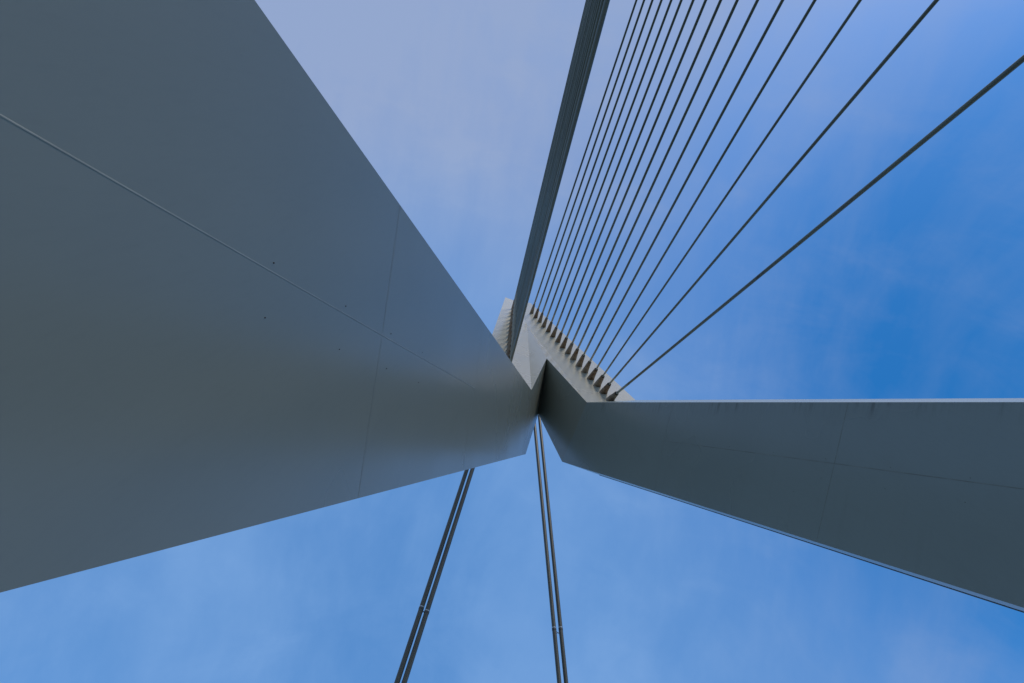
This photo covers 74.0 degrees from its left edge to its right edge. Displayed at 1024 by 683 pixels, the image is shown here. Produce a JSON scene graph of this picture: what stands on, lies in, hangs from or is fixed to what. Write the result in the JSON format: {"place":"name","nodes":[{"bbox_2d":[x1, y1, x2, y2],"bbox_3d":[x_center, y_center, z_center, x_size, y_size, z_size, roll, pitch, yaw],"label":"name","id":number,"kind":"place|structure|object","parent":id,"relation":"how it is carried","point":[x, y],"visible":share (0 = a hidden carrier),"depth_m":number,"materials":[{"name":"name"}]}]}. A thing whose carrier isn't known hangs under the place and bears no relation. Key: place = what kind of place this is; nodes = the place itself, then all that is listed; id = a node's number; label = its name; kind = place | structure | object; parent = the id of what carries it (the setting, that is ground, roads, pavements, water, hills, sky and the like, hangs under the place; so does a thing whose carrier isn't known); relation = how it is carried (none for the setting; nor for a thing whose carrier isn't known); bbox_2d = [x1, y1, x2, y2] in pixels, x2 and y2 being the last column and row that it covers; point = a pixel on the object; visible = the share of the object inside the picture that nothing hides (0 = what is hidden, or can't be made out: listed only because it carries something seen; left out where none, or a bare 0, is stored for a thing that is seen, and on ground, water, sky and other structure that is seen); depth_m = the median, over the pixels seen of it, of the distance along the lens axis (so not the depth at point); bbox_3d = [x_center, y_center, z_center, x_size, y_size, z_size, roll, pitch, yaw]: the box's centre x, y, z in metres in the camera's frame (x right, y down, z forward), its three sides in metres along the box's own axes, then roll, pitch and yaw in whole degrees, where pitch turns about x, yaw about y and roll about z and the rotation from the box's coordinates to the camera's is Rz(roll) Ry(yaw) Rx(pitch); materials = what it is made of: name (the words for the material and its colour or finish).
{"place":"outdoors","nodes":[
{"label":"outdoors","id":0,"kind":"place"},
{"bbox_2d":[0,0,1023,682],"label":"sky","id":1,"kind":"structure","parent":0,"point":[915,289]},
{"bbox_3d":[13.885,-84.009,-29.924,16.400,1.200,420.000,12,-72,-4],"label":"pavement","id":2,"kind":"structure","parent":0,"visible":0},
{"bbox_2d":[394,469,468,682],"bbox_3d":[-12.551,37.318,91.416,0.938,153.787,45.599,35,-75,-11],"label":"back stay","id":3,"kind":"object","parent":2,"relation":"attached to","point":[421,608],"visible":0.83,"depth_m":95.64,"materials":[{"name":"metal"}]},
{"bbox_2d":[401,468,474,682],"bbox_3d":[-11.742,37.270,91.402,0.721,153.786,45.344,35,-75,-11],"label":"back stay","id":4,"kind":"object","parent":2,"relation":"attached to","point":[428,606],"visible":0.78,"depth_m":95.92,"materials":[{"name":"metal"}]},
{"bbox_2d":[0,0,1023,612],"bbox_3d":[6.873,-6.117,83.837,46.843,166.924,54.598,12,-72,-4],"label":"bridge pylon","id":5,"kind":"object","parent":2,"relation":"on","point":[232,296],"visible":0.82,"depth_m":12.40,"materials":[{"name":"paint"}]},
{"bbox_2d":[513,0,587,306],"bbox_3d":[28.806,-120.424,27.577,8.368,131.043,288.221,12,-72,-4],"label":"stay cable","id":6,"kind":"object","parent":5,"relation":"attached to","point":[551,148],"visible":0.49,"depth_m":110.26,"materials":[{"name":"grey metal"}]},
{"bbox_2d":[514,0,586,299],"bbox_3d":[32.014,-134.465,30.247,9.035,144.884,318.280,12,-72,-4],"label":"stay cable","id":7,"kind":"object","parent":5,"relation":"attached to","point":[551,144],"visible":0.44,"depth_m":122.32,"materials":[{"name":"grey metal"}]},
{"bbox_2d":[514,1,586,301],"bbox_3d":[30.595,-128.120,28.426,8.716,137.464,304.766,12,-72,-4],"label":"stay cable","id":8,"kind":"object","parent":5,"relation":"attached to","point":[551,147],"visible":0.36,"depth_m":116.11,"materials":[{"name":"grey metal"}]},
{"bbox_2d":[513,2,587,310],"bbox_3d":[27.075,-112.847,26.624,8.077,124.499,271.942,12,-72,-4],"label":"stay cable","id":9,"kind":"object","parent":5,"relation":"attached to","point":[552,148],"visible":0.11,"depth_m":104.05,"materials":[{"name":"grey metal"}]},
{"bbox_2d":[512,0,589,317],"bbox_3d":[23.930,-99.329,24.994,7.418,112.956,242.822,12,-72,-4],"label":"stay cable","id":10,"kind":"object","parent":5,"relation":"attached to","point":[552,151],"visible":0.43,"depth_m":93.87,"materials":[{"name":"grey metal"}]},
{"bbox_2d":[513,0,588,312],"bbox_3d":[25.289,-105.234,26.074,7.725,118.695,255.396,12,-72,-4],"label":"stay cable","id":11,"kind":"object","parent":5,"relation":"attached to","point":[551,153],"visible":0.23,"depth_m":99.31,"materials":[{"name":"grey metal"}]},
{"bbox_2d":[512,0,590,322],"bbox_3d":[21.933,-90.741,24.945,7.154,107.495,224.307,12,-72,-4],"label":"stay cable","id":12,"kind":"object","parent":5,"relation":"attached to","point":[552,155],"visible":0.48,"depth_m":88.90,"materials":[{"name":"grey metal"}]},
{"bbox_2d":[512,1,590,324],"bbox_3d":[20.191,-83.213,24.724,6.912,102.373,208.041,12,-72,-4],"label":"stay cable","id":13,"kind":"object","parent":5,"relation":"attached to","point":[553,155],"visible":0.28,"depth_m":84.05,"materials":[{"name":"grey metal"}]},
{"bbox_2d":[511,0,592,330],"bbox_3d":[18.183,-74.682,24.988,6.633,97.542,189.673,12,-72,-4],"label":"stay cable","id":14,"kind":"object","parent":5,"relation":"attached to","point":[553,157],"visible":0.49,"depth_m":79.14,"materials":[{"name":"grey metal"}]},
{"bbox_2d":[511,0,593,335],"bbox_3d":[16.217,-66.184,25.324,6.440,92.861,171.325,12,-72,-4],"label":"stay cable","id":15,"kind":"object","parent":5,"relation":"attached to","point":[555,157],"visible":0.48,"depth_m":74.13,"materials":[{"name":"grey metal"}]},
{"bbox_2d":[511,0,594,339],"bbox_3d":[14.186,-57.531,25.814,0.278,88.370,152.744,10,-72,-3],"label":"stay cable","id":16,"kind":"object","parent":5,"relation":"attached to","point":[556,157],"visible":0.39,"depth_m":69.00,"materials":[{"name":"grey metal"}]},
{"bbox_2d":[510,0,596,344],"bbox_3d":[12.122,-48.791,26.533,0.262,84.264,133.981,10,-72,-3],"label":"stay cable","id":17,"kind":"object","parent":5,"relation":"attached to","point":[556,158],"visible":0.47,"depth_m":64.17,"materials":[{"name":"grey metal"}]},
{"bbox_2d":[510,0,598,351],"bbox_3d":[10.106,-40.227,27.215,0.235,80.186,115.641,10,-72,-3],"label":"stay cable","id":18,"kind":"object","parent":5,"relation":"attached to","point":[559,154],"visible":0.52,"depth_m":58.47,"materials":[{"name":"grey metal"}]},
{"bbox_2d":[509,0,600,356],"bbox_3d":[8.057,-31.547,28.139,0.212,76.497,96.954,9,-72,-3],"label":"stay cable","id":19,"kind":"object","parent":5,"relation":"attached to","point":[592,29],"visible":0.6,"depth_m":53.00,"materials":[{"name":"black metal"}]},
{"bbox_2d":[510,0,603,357],"bbox_3d":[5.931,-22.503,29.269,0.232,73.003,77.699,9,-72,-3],"label":"stay cable","id":20,"kind":"object","parent":5,"relation":"attached to","point":[589,50],"visible":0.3,"depth_m":44.48,"materials":[{"name":"black metal"}]},
{"bbox_2d":[510,0,609,361],"bbox_3d":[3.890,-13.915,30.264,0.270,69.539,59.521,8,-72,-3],"label":"stay cable","id":21,"kind":"object","parent":5,"relation":"attached to","point":[588,68],"visible":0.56,"depth_m":37.54,"materials":[{"name":"black metal"}]},
{"bbox_2d":[534,0,636,304],"bbox_3d":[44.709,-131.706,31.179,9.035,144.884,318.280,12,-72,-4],"label":"stay cable","id":22,"kind":"object","parent":5,"relation":"attached to","point":[613,68],"visible":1,"depth_m":121.24,"materials":[{"name":"grey metal"}]},
{"bbox_2d":[538,0,644,308],"bbox_3d":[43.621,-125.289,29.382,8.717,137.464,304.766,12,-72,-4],"label":"stay cable","id":23,"kind":"object","parent":5,"relation":"attached to","point":[625,54],"visible":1,"depth_m":114.86,"materials":[{"name":"grey metal"}]},
{"bbox_2d":[542,0,653,313],"bbox_3d":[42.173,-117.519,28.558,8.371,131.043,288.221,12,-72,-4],"label":"stay cable","id":24,"kind":"object","parent":5,"relation":"attached to","point":[628,68],"visible":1,"depth_m":109.22,"materials":[{"name":"grey metal"}]},
{"bbox_2d":[546,0,662,317],"bbox_3d":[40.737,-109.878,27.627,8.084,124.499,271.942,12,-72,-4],"label":"stay cable","id":25,"kind":"object","parent":5,"relation":"attached to","point":[632,80],"visible":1,"depth_m":103.32,"materials":[{"name":"grey metal"}]},
{"bbox_2d":[551,0,672,322],"bbox_3d":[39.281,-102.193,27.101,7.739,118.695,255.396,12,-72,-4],"label":"stay cable","id":26,"kind":"object","parent":5,"relation":"attached to","point":[639,85],"visible":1,"depth_m":98.05,"materials":[{"name":"grey metal"}]},
{"bbox_2d":[555,0,682,327],"bbox_3d":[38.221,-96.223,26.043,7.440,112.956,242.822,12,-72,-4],"label":"stay cable","id":27,"kind":"object","parent":5,"relation":"attached to","point":[642,101],"visible":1,"depth_m":93.03,"materials":[{"name":"grey metal"}]},
{"bbox_2d":[560,0,694,332],"bbox_3d":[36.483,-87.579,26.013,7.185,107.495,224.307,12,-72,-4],"label":"stay cable","id":28,"kind":"object","parent":5,"relation":"attached to","point":[648,113],"visible":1,"depth_m":87.81,"materials":[{"name":"grey metal"}]},
{"bbox_2d":[566,0,706,338],"bbox_3d":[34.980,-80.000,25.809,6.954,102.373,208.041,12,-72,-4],"label":"stay cable","id":29,"kind":"object","parent":5,"relation":"attached to","point":[656,120],"visible":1,"depth_m":82.82,"materials":[{"name":"grey metal"}]},
{"bbox_2d":[571,0,721,343],"bbox_3d":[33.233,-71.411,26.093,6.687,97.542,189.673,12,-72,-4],"label":"stay cable","id":30,"kind":"object","parent":5,"relation":"attached to","point":[664,129],"visible":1,"depth_m":77.92,"materials":[{"name":"grey metal"}]},
{"bbox_2d":[577,0,738,349],"bbox_3d":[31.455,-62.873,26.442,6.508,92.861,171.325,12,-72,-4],"label":"stay cable","id":31,"kind":"object","parent":5,"relation":"attached to","point":[677,131],"visible":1,"depth_m":73.05,"materials":[{"name":"grey metal"}]},
{"bbox_2d":[583,0,758,355],"bbox_3d":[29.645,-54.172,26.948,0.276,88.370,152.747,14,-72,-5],"label":"stay cable","id":32,"kind":"object","parent":5,"relation":"attached to","point":[693,131],"visible":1,"depth_m":68.03,"materials":[{"name":"grey metal"}]},
{"bbox_2d":[589,0,783,362],"bbox_3d":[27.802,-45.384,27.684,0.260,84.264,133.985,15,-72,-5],"label":"stay cable","id":33,"kind":"object","parent":5,"relation":"attached to","point":[711,133],"visible":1,"depth_m":63.00,"materials":[{"name":"black metal"}]},
{"bbox_2d":[595,0,816,369],"bbox_3d":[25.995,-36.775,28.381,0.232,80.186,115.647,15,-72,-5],"label":"stay cable","id":34,"kind":"object","parent":5,"relation":"attached to","point":[737,130],"visible":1,"depth_m":57.62,"materials":[{"name":"black metal"}]},
{"bbox_2d":[602,0,861,376],"bbox_3d":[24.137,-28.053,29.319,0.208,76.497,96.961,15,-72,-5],"label":"stay cable","id":35,"kind":"object","parent":5,"relation":"attached to","point":[773,126],"visible":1,"depth_m":51.50,"materials":[{"name":"black metal"}]},
{"bbox_2d":[608,0,938,384],"bbox_3d":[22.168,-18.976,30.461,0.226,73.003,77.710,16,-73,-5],"label":"stay cable","id":36,"kind":"object","parent":5,"relation":"attached to","point":[880,66],"visible":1,"depth_m":43.89,"materials":[{"name":"black metal"}]},
{"bbox_2d":[615,55,1023,394],"bbox_3d":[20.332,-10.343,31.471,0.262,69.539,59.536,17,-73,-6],"label":"stay cable","id":37,"kind":"object","parent":5,"relation":"attached to","point":[972,100],"visible":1,"depth_m":36.91,"materials":[{"name":"black metal"}]},
{"bbox_3d":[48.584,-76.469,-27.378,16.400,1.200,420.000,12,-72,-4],"label":"pavement","id":38,"kind":"structure","parent":0,"visible":0},
{"bbox_2d":[534,423,560,682],"bbox_3d":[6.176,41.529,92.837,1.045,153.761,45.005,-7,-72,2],"label":"back stay","id":39,"kind":"object","parent":38,"relation":"attached to","point":[556,652],"visible":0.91,"depth_m":103.27,"materials":[{"name":"metal"}]},
{"bbox_2d":[538,414,567,682],"bbox_3d":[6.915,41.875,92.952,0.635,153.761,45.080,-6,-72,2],"label":"back stay","id":40,"kind":"object","parent":38,"relation":"attached to","point":[562,647],"visible":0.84,"depth_m":104.21,"materials":[{"name":"metal"}]}
]}

